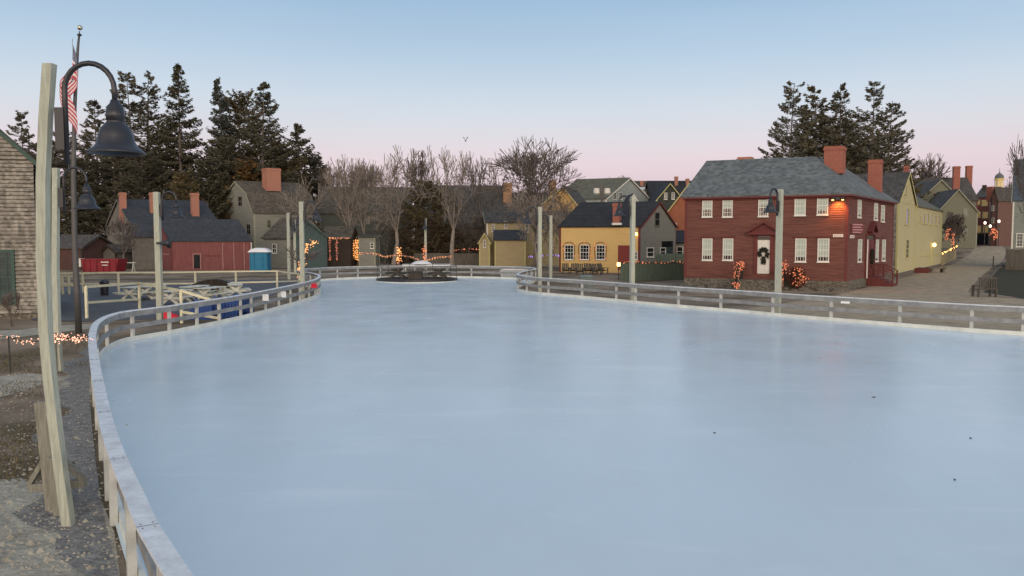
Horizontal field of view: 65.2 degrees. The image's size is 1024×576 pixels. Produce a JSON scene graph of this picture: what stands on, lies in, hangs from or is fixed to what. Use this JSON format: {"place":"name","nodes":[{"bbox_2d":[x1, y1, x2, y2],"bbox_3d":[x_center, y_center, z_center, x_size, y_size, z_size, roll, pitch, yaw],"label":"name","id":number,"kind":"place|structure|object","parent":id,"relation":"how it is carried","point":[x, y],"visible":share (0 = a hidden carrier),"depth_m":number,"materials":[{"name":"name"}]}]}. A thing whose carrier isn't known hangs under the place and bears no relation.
{"place":"outdoors","nodes":[
{"label":"outdoors","id":0,"kind":"place"},
{"bbox_2d":[0,324,91,338],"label":"path","id":1,"kind":"structure","parent":0,"point":[24,332],"depth_m":30.13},
{"bbox_2d":[32,279,297,321],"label":"patio","id":2,"kind":"structure","parent":0,"point":[96,311],"depth_m":44.41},
{"bbox_2d":[84,282,217,322],"bbox_3d":[-16.495,0.593,35.208,8.813,1.426,3.524,4,5,45],"label":"rail fence","id":3,"kind":"object","parent":2,"relation":"on","point":[180,291],"visible":0.71,"depth_m":34.91,"materials":[{"name":"beige paint"}]},
{"bbox_2d":[60,270,299,292],"bbox_3d":[-21.043,-0.476,52.024,15.054,1.366,3.907,-2,4,-25],"label":"rail fence","id":4,"kind":"object","parent":2,"relation":"on","point":[118,277],"visible":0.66,"depth_m":50.52,"materials":[{"name":"beige paint"}]},
{"bbox_2d":[0,237,1023,575],"bbox_3d":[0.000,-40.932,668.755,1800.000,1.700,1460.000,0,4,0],"label":"ground","id":5,"kind":"structure","parent":0,"point":[22,405],"depth_m":42.64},
{"bbox_2d":[0,129,51,318],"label":"shingled house","id":6,"kind":"structure","parent":5,"relation":"on","point":[17,218],"depth_m":34.47,"materials":[{"name":"wood"}]},
{"bbox_2d":[0,250,15,304],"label":"window","id":7,"kind":"structure","parent":6,"relation":"in","point":[7,257],"depth_m":34.44,"materials":[{"name":"green glass"}]},
{"bbox_2d":[5,110,51,215],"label":"pine tree","id":8,"kind":"object","parent":5,"relation":"on","point":[18,118],"visible":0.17,"depth_m":108.50,"materials":[{"name":"green plant"}]},
{"bbox_2d":[0,340,89,481],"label":"grass","id":9,"kind":"structure","parent":5,"relation":"on","point":[16,462],"depth_m":14.42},
{"bbox_2d":[0,373,91,396],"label":"gravel patch","id":10,"kind":"object","parent":5,"relation":"on","point":[31,376],"visible":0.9,"depth_m":19.65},
{"bbox_2d":[26,401,87,515],"bbox_3d":[-6.082,2.270,10.475,0.776,1.582,0.490,0,4,0],"label":"timber brace","id":11,"kind":"object","parent":5,"relation":"on","point":[46,485],"visible":0.63,"depth_m":10.43,"materials":[{"name":"brown wood"}]},
{"bbox_2d":[0,478,119,575],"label":"sand patch","id":12,"kind":"object","parent":5,"relation":"on","point":[28,532],"visible":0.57,"depth_m":9.46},
{"bbox_2d":[13,347,118,575],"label":"gravel strip","id":13,"kind":"object","parent":5,"relation":"on","point":[86,452],"visible":0.68,"depth_m":10.84,"materials":[{"name":"gravel"}]},
{"bbox_2d":[0,367,126,570],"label":"pebbles","id":14,"kind":"object","parent":13,"relation":"on","point":[10,537],"visible":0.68,"depth_m":9.71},
{"bbox_2d":[51,130,96,235],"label":"hemlock tree","id":15,"kind":"object","parent":5,"relation":"on","point":[57,160],"visible":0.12,"depth_m":106.27,"materials":[{"name":"green plant"}]},
{"bbox_2d":[51,166,100,371],"bbox_3d":[-11.440,-0.419,21.049,1.307,5.521,0.660,0,4,0],"label":"lamp post","id":16,"kind":"object","parent":5,"relation":"on","point":[86,200],"visible":0.98,"depth_m":20.93,"materials":[{"name":"brown wood"}]},
{"bbox_2d":[71,25,82,333],"bbox_3d":[-15.819,-3.850,29.210,0.662,11.275,0.230,0,4,0],"label":"flagpole","id":17,"kind":"object","parent":5,"relation":"on","point":[76,292],"visible":0.95,"depth_m":29.26,"materials":[{"name":"metal"}]},
{"bbox_2d":[59,38,77,135],"bbox_3d":[-15.882,-7.177,28.654,0.636,3.513,0.261,0,4,0],"label":"flag","id":18,"kind":"object","parent":17,"relation":"hanging from","point":[72,87],"visible":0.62,"depth_m":28.65,"materials":[{"name":"fabric"}]},
{"bbox_2d":[51,152,116,237],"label":"hemlock tree","id":19,"kind":"object","parent":5,"relation":"on","point":[82,163],"visible":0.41,"depth_m":103.58,"materials":[{"name":"green plant"}]},
{"bbox_2d":[60,235,113,269],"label":"wooden shed","id":20,"kind":"structure","parent":5,"relation":"on","point":[91,246],"depth_m":84.00,"materials":[{"name":"brown wood"}]},
{"bbox_2d":[36,60,145,526],"bbox_3d":[-5.111,0.164,9.784,1.323,5.801,0.660,0,4,0],"label":"lamp post","id":21,"kind":"object","parent":5,"relation":"on","point":[115,136],"visible":1,"depth_m":9.68,"materials":[{"name":"brown wood"}]},
{"bbox_2d":[76,99,118,203],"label":"pine tree","id":22,"kind":"object","parent":5,"relation":"on","point":[91,134],"visible":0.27,"depth_m":115.96,"materials":[{"name":"green plant"}]},
{"bbox_2d":[79,258,127,271],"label":"dumpster","id":23,"kind":"object","parent":5,"relation":"on","point":[104,265],"visible":0.99,"depth_m":77.47,"materials":[{"name":"red metal"}]},
{"bbox_2d":[76,140,148,238],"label":"hemlock tree","id":24,"kind":"object","parent":5,"relation":"on","point":[114,161],"visible":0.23,"depth_m":106.00,"materials":[{"name":"green plant"}]},
{"bbox_2d":[101,244,132,268],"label":"lean to hut","id":25,"kind":"object","parent":5,"relation":"on","point":[112,250],"visible":0.53,"depth_m":85.91,"materials":[{"name":"grey wood"}]},
{"bbox_2d":[99,216,147,270],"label":"bare tree","id":26,"kind":"object","parent":5,"relation":"on","point":[128,239],"visible":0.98,"depth_m":80.58,"materials":[{"name":"brown plant"}]},
{"bbox_2d":[91,70,160,194],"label":"pine tree","id":27,"kind":"object","parent":5,"relation":"on","point":[131,84],"visible":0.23,"depth_m":110.34,"materials":[{"name":"green plant"}]},
{"bbox_2d":[106,151,170,209],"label":"hemlock tree","id":28,"kind":"object","parent":5,"relation":"on","point":[135,180],"visible":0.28,"depth_m":102.40,"materials":[{"name":"green plant"}]},
{"bbox_2d":[129,224,154,268],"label":"grey lean to","id":29,"kind":"object","parent":5,"relation":"on","point":[143,255],"visible":0.42,"depth_m":85.68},
{"bbox_2d":[121,70,177,181],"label":"pine tree","id":30,"kind":"object","parent":5,"relation":"on","point":[152,91],"visible":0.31,"depth_m":111.79,"materials":[{"name":"green plant"}]},
{"bbox_2d":[105,192,215,245],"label":"grey saltbox house","id":31,"kind":"structure","parent":5,"relation":"on","point":[137,211],"depth_m":92.11,"materials":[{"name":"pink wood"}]},
{"bbox_2d":[153,191,183,319],"bbox_3d":[-14.587,-1.288,34.189,1.264,5.713,0.660,0,4,0],"label":"lamp post","id":32,"kind":"object","parent":5,"relation":"on","point":[158,213],"visible":0.99,"depth_m":34.05,"materials":[{"name":"brown wood"}]},
{"bbox_2d":[135,120,205,202],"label":"evergreen tree","id":33,"kind":"object","parent":5,"relation":"on","point":[164,156],"visible":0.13,"depth_m":109.55,"materials":[{"name":"green plant"}]},
{"bbox_2d":[143,62,217,199],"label":"spruce tree","id":34,"kind":"object","parent":5,"relation":"on","point":[185,161],"visible":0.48,"depth_m":106.45,"materials":[{"name":"green plant"}]},
{"bbox_2d":[162,169,203,200],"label":"cedar tree","id":35,"kind":"object","parent":5,"relation":"on","point":[181,178],"visible":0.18,"depth_m":99.75,"materials":[{"name":"green plant"}]},
{"bbox_2d":[152,219,252,269],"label":"red barn","id":36,"kind":"structure","parent":5,"relation":"on","point":[211,244],"depth_m":83.69,"materials":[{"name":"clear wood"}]},
{"bbox_2d":[177,157,233,218],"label":"cedar tree","id":37,"kind":"object","parent":5,"relation":"on","point":[201,170],"visible":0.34,"depth_m":101.57,"materials":[{"name":"green plant"}]},
{"bbox_2d":[202,76,243,207],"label":"spruce tree","id":38,"kind":"object","parent":5,"relation":"on","point":[216,95],"visible":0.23,"depth_m":108.26,"materials":[{"name":"green plant"}]},
{"bbox_2d":[200,135,258,216],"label":"evergreen tree","id":39,"kind":"object","parent":5,"relation":"on","point":[228,164],"visible":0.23,"depth_m":104.11,"materials":[{"name":"green plant"}]},
{"bbox_2d":[198,88,280,205],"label":"evergreen tree","id":40,"kind":"object","parent":5,"relation":"on","point":[239,108],"visible":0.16,"depth_m":111.50,"materials":[{"name":"green plant"}]},
{"bbox_2d":[220,158,261,218],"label":"cedar tree","id":41,"kind":"object","parent":5,"relation":"on","point":[246,167],"visible":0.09,"depth_m":103.38,"materials":[{"name":"green plant"}]},
{"bbox_2d":[248,248,272,270],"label":"portable toilet","id":42,"kind":"object","parent":5,"relation":"on","point":[260,259],"visible":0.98,"depth_m":77.75,"materials":[{"name":"plastic"}]},
{"bbox_2d":[211,81,312,203],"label":"evergreen tree","id":43,"kind":"object","parent":5,"relation":"on","point":[261,139],"visible":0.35,"depth_m":106.48,"materials":[{"name":"green plant"}]},
{"bbox_2d":[222,168,316,252],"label":"gambrel house","id":44,"kind":"structure","parent":5,"relation":"on","point":[258,213],"depth_m":99.80,"materials":[{"name":"grey wood"}]},
{"bbox_2d":[251,138,318,224],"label":"evergreen tree","id":45,"kind":"object","parent":5,"relation":"on","point":[296,164],"visible":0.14,"depth_m":109.91,"materials":[{"name":"green plant"}]},
{"bbox_2d":[261,217,324,267],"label":"brown roof ell","id":46,"kind":"structure","parent":5,"relation":"on","point":[274,236],"depth_m":90.11,"materials":[{"name":"grey wood"}]},
{"bbox_2d":[279,123,327,222],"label":"evergreen tree","id":47,"kind":"object","parent":5,"relation":"on","point":[298,131],"visible":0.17,"depth_m":114.42,"materials":[{"name":"green plant"}]},
{"bbox_2d":[276,175,334,217],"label":"bare tree","id":48,"kind":"object","parent":5,"relation":"on","point":[296,205],"visible":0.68,"depth_m":93.82,"materials":[{"name":"brown plant"}]},
{"bbox_2d":[299,201,321,298],"bbox_3d":[-11.170,-1.983,44.566,1.264,5.748,0.660,0,4,0],"label":"lamp post","id":49,"kind":"object","parent":5,"relation":"on","point":[302,215],"visible":1,"depth_m":44.41,"materials":[{"name":"grey wood"}]},
{"bbox_2d":[322,154,383,265],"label":"bare tree","id":50,"kind":"object","parent":5,"relation":"on","point":[354,177],"visible":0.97,"depth_m":94.80,"materials":[{"name":"brown plant"}]},
{"bbox_2d":[318,186,412,260],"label":"long grey house","id":51,"kind":"structure","parent":5,"relation":"on","point":[328,215],"depth_m":106.18,"materials":[{"name":"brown wood"}]},
{"bbox_2d":[354,144,420,265],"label":"bare tree","id":52,"kind":"object","parent":5,"relation":"on","point":[395,168],"visible":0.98,"depth_m":95.30,"materials":[{"name":"brown plant"}]},
{"bbox_2d":[398,151,434,196],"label":"bare tree","id":53,"kind":"object","parent":5,"relation":"on","point":[421,173],"visible":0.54,"depth_m":114.58,"materials":[{"name":"brown plant"}]},
{"bbox_2d":[391,179,466,263],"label":"cedar tree","id":54,"kind":"object","parent":5,"relation":"on","point":[413,213],"visible":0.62,"depth_m":102.58,"materials":[{"name":"green plant"}]},
{"bbox_2d":[305,264,558,271],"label":"footpath","id":55,"kind":"structure","parent":5,"relation":"on","point":[463,265],"depth_m":96.72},
{"bbox_2d":[296,220,328,267],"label":"teal shed","id":56,"kind":"structure","parent":55,"relation":"on","point":[312,233],"depth_m":89.25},
{"bbox_2d":[323,226,357,266],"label":"open wood shed","id":57,"kind":"structure","parent":55,"relation":"on","point":[345,254],"depth_m":93.00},
{"bbox_2d":[356,234,381,265],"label":"flat grey shed","id":58,"kind":"structure","parent":55,"relation":"on","point":[369,243],"depth_m":93.94,"materials":[{"name":"wood"}]},
{"bbox_2d":[414,253,478,264],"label":"board fence","id":59,"kind":"object","parent":55,"relation":"on","point":[469,259],"visible":0.49,"depth_m":98.35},
{"bbox_2d":[388,215,478,263],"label":"thicket","id":60,"kind":"object","parent":5,"relation":"on","point":[438,248],"visible":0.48,"depth_m":100.46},
{"bbox_2d":[414,146,488,265],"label":"bare tree","id":61,"kind":"object","parent":5,"relation":"on","point":[449,216],"visible":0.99,"depth_m":95.56,"materials":[{"name":"brown plant"}]},
{"bbox_2d":[414,185,505,254],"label":"dark roof house","id":62,"kind":"structure","parent":5,"relation":"on","point":[499,204],"depth_m":115.11,"materials":[{"name":"grey wood"}]},
{"bbox_2d":[444,204,484,252],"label":"bare tree","id":63,"kind":"object","parent":5,"relation":"on","point":[474,226],"visible":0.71,"depth_m":100.66,"materials":[{"name":"brown plant"}]},
{"bbox_2d":[478,232,491,265],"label":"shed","id":64,"kind":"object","parent":5,"relation":"on","point":[484,242],"visible":0.9,"depth_m":94.91,"materials":[{"name":"wood"}]},
{"bbox_2d":[463,157,508,216],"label":"bare tree","id":65,"kind":"object","parent":5,"relation":"on","point":[479,185],"visible":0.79,"depth_m":109.33,"materials":[{"name":"brown plant"}]},
{"bbox_2d":[493,230,527,265],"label":"yellow lean to","id":66,"kind":"object","parent":5,"relation":"on","point":[510,248],"visible":0.83,"depth_m":94.44,"materials":[{"name":"wood"}]},
{"bbox_2d":[481,211,569,264],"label":"yellow ell","id":67,"kind":"structure","parent":5,"relation":"on","point":[491,221],"depth_m":97.45,"materials":[{"name":"wood"}]},
{"bbox_2d":[522,206,541,291],"bbox_3d":[1.277,-2.401,51.327,1.264,5.700,0.660,-1,4,-14],"label":"lamp post","id":68,"kind":"object","parent":5,"relation":"on","point":[527,220],"visible":0.99,"depth_m":51.28,"materials":[{"name":"grey wood"}]},
{"bbox_2d":[481,137,585,267],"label":"bare tree","id":69,"kind":"object","parent":5,"relation":"on","point":[528,167],"visible":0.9,"depth_m":85.94,"materials":[{"name":"brown plant"}]},
{"bbox_2d":[505,189,568,269],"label":"bare tree","id":70,"kind":"object","parent":5,"relation":"on","point":[557,223],"visible":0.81,"depth_m":83.43,"materials":[{"name":"brown plant"}]},
{"bbox_2d":[88,266,1023,575],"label":"rink fence","id":71,"kind":"object","parent":5,"relation":"on","point":[142,530],"visible":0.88,"depth_m":29.40,"materials":[{"name":"paint"}]},
{"bbox_2d":[541,187,585,210],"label":"tall yellow house","id":72,"kind":"structure","parent":5,"relation":"on","point":[577,198],"depth_m":106.35,"materials":[{"name":"grey wood"}]},
{"bbox_2d":[557,201,678,272],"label":"ochre cottage","id":73,"kind":"structure","parent":5,"relation":"on","point":[592,224],"depth_m":79.04,"materials":[{"name":"paint"}]},
{"bbox_2d":[613,195,635,299],"bbox_3d":[6.045,-2.021,43.300,1.264,5.988,0.660,-1,4,-18],"label":"lamp post","id":74,"kind":"object","parent":5,"relation":"on","point":[631,209],"visible":1,"depth_m":43.29,"materials":[{"name":"grey wood"}]},
{"bbox_2d":[620,262,683,280],"bbox_3d":[11.564,-1.367,64.790,6.348,1.480,0.092,-1,4,-22],"label":"board fence","id":75,"kind":"object","parent":5,"relation":"on","point":[665,271],"visible":0.87,"depth_m":64.76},
{"bbox_2d":[736,266,784,290],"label":"front steps","id":76,"kind":"structure","parent":5,"relation":"on","point":[758,284],"depth_m":53.44,"materials":[{"name":"grey stone"}]},
{"bbox_2d":[763,188,783,312],"bbox_3d":[11.812,-1.547,36.228,1.264,5.964,0.660,-3,5,-42],"label":"lamp post","id":77,"kind":"object","parent":5,"relation":"on","point":[770,208],"visible":1,"depth_m":36.44,"materials":[{"name":"grey wood"}]},
{"bbox_2d":[680,146,897,289],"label":"red clapboard house","id":78,"kind":"structure","parent":5,"relation":"on","point":[729,224],"depth_m":55.38,"materials":[{"name":"wood"}]},
{"bbox_2d":[757,240,769,273],"bbox_3d":[17.163,-2.126,54.581,0.807,2.293,0.134,2,4,26],"label":"door","id":79,"kind":"structure","parent":78,"relation":"in","point":[761,268],"depth_m":54.58,"materials":[{"name":"white paint"}]},
{"bbox_2d":[793,236,808,262],"bbox_3d":[19.307,-2.566,53.507,0.949,1.760,0.160,2,4,26],"label":"window","id":80,"kind":"structure","parent":78,"relation":"in","point":[800,241],"depth_m":53.53,"materials":[{"name":"glass"}]},
{"bbox_2d":[816,236,831,262],"bbox_3d":[20.586,-2.537,52.893,0.966,1.742,0.160,2,4,26],"label":"window","id":81,"kind":"structure","parent":78,"relation":"in","point":[823,241],"depth_m":52.90,"materials":[{"name":"glass"}]},
{"bbox_2d":[757,81,820,158],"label":"pine tree","id":82,"kind":"object","parent":5,"relation":"on","point":[782,139],"visible":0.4,"depth_m":94.29,"materials":[{"name":"green plant"}]},
{"bbox_2d":[765,118,831,157],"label":"evergreen tree","id":83,"kind":"object","parent":5,"relation":"on","point":[795,147],"visible":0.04,"depth_m":100.99,"materials":[{"name":"green plant"}]},
{"bbox_2d":[801,84,849,162],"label":"pine tree","id":84,"kind":"object","parent":5,"relation":"on","point":[812,89],"visible":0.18,"depth_m":97.62,"materials":[{"name":"green plant"}]},
{"bbox_2d":[809,82,877,173],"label":"pine tree","id":85,"kind":"object","parent":5,"relation":"on","point":[835,107],"visible":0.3,"depth_m":95.17,"materials":[{"name":"green plant"}]},
{"bbox_2d":[831,115,897,172],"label":"evergreen tree","id":86,"kind":"object","parent":5,"relation":"on","point":[875,127],"visible":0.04,"depth_m":101.47,"materials":[{"name":"green plant"}]},
{"bbox_2d":[846,81,911,173],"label":"pine tree","id":87,"kind":"object","parent":5,"relation":"on","point":[872,143],"visible":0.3,"depth_m":94.36,"materials":[{"name":"green plant"}]},
{"bbox_2d":[866,263,897,286],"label":"side steps","id":88,"kind":"structure","parent":5,"relation":"on","point":[873,280],"depth_m":57.31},
{"bbox_2d":[855,166,917,277],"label":"pale yellow gable house","id":89,"kind":"structure","parent":5,"relation":"on","point":[898,187],"depth_m":72.00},
{"bbox_2d":[860,101,924,198],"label":"pine tree","id":90,"kind":"object","parent":5,"relation":"on","point":[896,111],"visible":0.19,"depth_m":99.53,"materials":[{"name":"green plant"}]},
{"bbox_2d":[864,128,930,201],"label":"evergreen tree","id":91,"kind":"object","parent":5,"relation":"on","point":[916,173],"visible":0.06,"depth_m":103.65,"materials":[{"name":"green plant"}]},
{"bbox_2d":[914,196,943,272],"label":"pale yellow long house","id":92,"kind":"structure","parent":5,"relation":"on","point":[928,229],"depth_m":84.81,"materials":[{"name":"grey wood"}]},
{"bbox_2d":[911,153,950,179],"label":"bare tree","id":93,"kind":"object","parent":5,"relation":"on","point":[927,172],"visible":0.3,"depth_m":146.59,"materials":[{"name":"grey plant"}]},
{"bbox_2d":[915,179,951,201],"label":"sage wide gable house","id":94,"kind":"structure","parent":5,"relation":"on","point":[934,187],"depth_m":132.04,"materials":[{"name":"grey wood"}]},
{"bbox_2d":[913,166,979,207],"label":"dark roof row house","id":95,"kind":"structure","parent":5,"relation":"on","point":[967,190],"depth_m":143.36,"materials":[{"name":"grey brick"}]},
{"bbox_2d":[928,166,979,247],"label":"sage gable house","id":96,"kind":"structure","parent":5,"relation":"on","point":[955,200],"depth_m":123.03,"materials":[{"name":"grey wood"}]},
{"bbox_2d":[942,211,966,250],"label":"bare tree","id":97,"kind":"object","parent":5,"relation":"on","point":[955,226],"visible":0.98,"depth_m":111.29,"materials":[{"name":"brown plant"}]},
{"bbox_2d":[976,185,990,244],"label":"brick row house","id":98,"kind":"structure","parent":5,"relation":"on","point":[984,209],"depth_m":156.51,"materials":[{"name":"red brick"}]},
{"bbox_2d":[986,186,1012,245],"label":"narrow brick house","id":99,"kind":"structure","parent":5,"relation":"on","point":[999,199],"depth_m":147.33,"materials":[{"name":"red brick"}]},
{"bbox_2d":[0,0,1023,234],"label":"sky","id":100,"kind":"structure","parent":0,"point":[644,90],"materials":[{"name":"blue"}]},
{"bbox_2d":[100,278,1023,575],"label":"ice","id":101,"kind":"structure","parent":0,"point":[462,426],"depth_m":14.05,"materials":[{"name":"ice"}]},
{"bbox_2d":[375,276,457,282],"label":"island platform","id":102,"kind":"structure","parent":101,"relation":"on","point":[436,279],"depth_m":61.18,"materials":[{"name":"black metal"}]},
{"bbox_2d":[568,177,649,201],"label":"green roof house","id":103,"kind":"structure","parent":0,"point":[620,187],"depth_m":130.74,"materials":[{"name":"white paint"}]},
{"bbox_2d":[648,183,679,210],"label":"dark green gable house","id":104,"kind":"structure","parent":0,"point":[667,195],"depth_m":124.36,"materials":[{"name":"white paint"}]},
{"bbox_2d":[645,176,690,197],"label":"black roof house","id":105,"kind":"structure","parent":0,"point":[651,187],"depth_m":135.92,"materials":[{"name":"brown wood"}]},
{"bbox_2d":[668,183,689,229],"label":"orange brick house","id":106,"kind":"structure","parent":0,"point":[676,210],"depth_m":93.96,"materials":[{"name":"brick"}]},
{"bbox_2d":[742,245,1023,330],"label":"road","id":107,"kind":"structure","parent":0,"point":[954,283],"depth_m":45.91,"materials":[{"name":"asphalt"}]},
{"bbox_2d":[985,265,1023,297],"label":"lawn","id":108,"kind":"structure","parent":0,"point":[1010,282],"depth_m":60.19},
{"bbox_2d":[1004,134,1023,223],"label":"bare tree","id":109,"kind":"object","parent":108,"relation":"on","point":[1016,171],"visible":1,"depth_m":84.19,"materials":[{"name":"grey plant"}]},
{"bbox_2d":[1005,249,1023,269],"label":"board fence","id":110,"kind":"object","parent":108,"relation":"on","point":[1013,257],"visible":0.86,"depth_m":83.33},
{"bbox_2d":[1011,159,1023,266],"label":"slate roof house","id":111,"kind":"structure","parent":0,"point":[1017,238],"depth_m":90.51,"materials":[{"name":"white paint"}]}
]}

